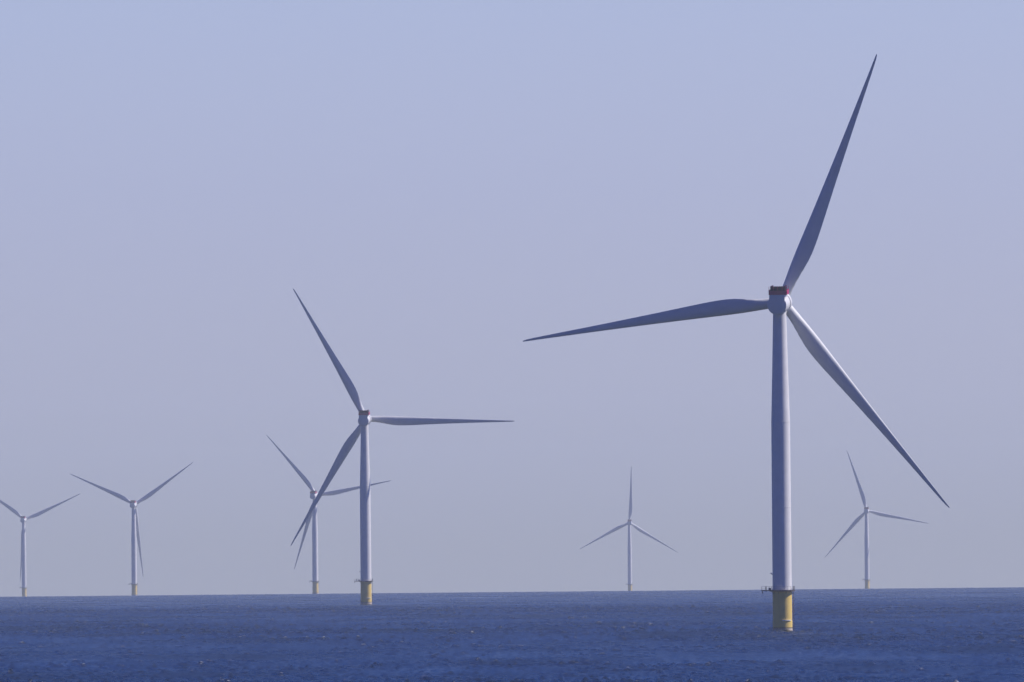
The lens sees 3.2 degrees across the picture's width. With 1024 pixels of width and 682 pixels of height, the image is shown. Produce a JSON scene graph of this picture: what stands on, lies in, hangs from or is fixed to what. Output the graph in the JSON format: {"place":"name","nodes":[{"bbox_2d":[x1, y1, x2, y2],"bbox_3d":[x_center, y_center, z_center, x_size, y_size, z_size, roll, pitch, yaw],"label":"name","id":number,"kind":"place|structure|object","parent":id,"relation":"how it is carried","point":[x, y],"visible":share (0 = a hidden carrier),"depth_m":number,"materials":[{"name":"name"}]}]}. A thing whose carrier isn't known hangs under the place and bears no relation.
{"place":"outdoors","nodes":[
{"label":"outdoors","id":0,"kind":"place"},
{"bbox_2d":[0,587,1023,681],"bbox_3d":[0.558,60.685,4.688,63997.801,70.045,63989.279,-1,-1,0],"label":"sea","id":1,"kind":"structure","parent":0,"point":[915,635],"depth_m":5482.55,"materials":[{"name":"liquid"}]},
{"bbox_2d":[0,494,78,596],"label":"wind turbine","id":2,"kind":"object","parent":1,"relation":"in","point":[23,519],"visible":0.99,"depth_m":24416.49,"materials":[{"name":"metal"}]},
{"bbox_2d":[71,462,192,594],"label":"wind turbine","id":3,"kind":"object","parent":1,"relation":"in","point":[135,526],"visible":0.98,"depth_m":20898.16,"materials":[{"name":"metal"}]},
{"bbox_2d":[267,436,390,593],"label":"wind turbine","id":4,"kind":"object","parent":1,"relation":"in","point":[313,516],"visible":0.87,"depth_m":19296.56,"materials":[{"name":"metal"}]},
{"bbox_2d":[291,289,512,603],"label":"wind turbine","id":5,"kind":"object","parent":1,"relation":"in","point":[365,419],"visible":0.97,"depth_m":10259.12,"materials":[{"name":"metal"}]},
{"bbox_2d":[580,471,676,590],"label":"wind turbine","id":6,"kind":"object","parent":1,"relation":"in","point":[629,523],"visible":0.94,"depth_m":26975.22,"materials":[{"name":"metal"}]},
{"bbox_2d":[523,54,949,630],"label":"wind turbine","id":7,"kind":"object","parent":1,"relation":"in","point":[777,303],"visible":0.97,"depth_m":5765.20,"materials":[{"name":"white paint"}]},
{"bbox_2d":[825,452,928,588],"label":"wind turbine","id":8,"kind":"object","parent":1,"relation":"in","point":[858,519],"visible":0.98,"depth_m":24085.44,"materials":[{"name":"metal"}]},
{"bbox_2d":[0,0,1023,596],"label":"sky","id":9,"kind":"structure","parent":0,"point":[443,187],"materials":[{"name":"blue"}]}
]}

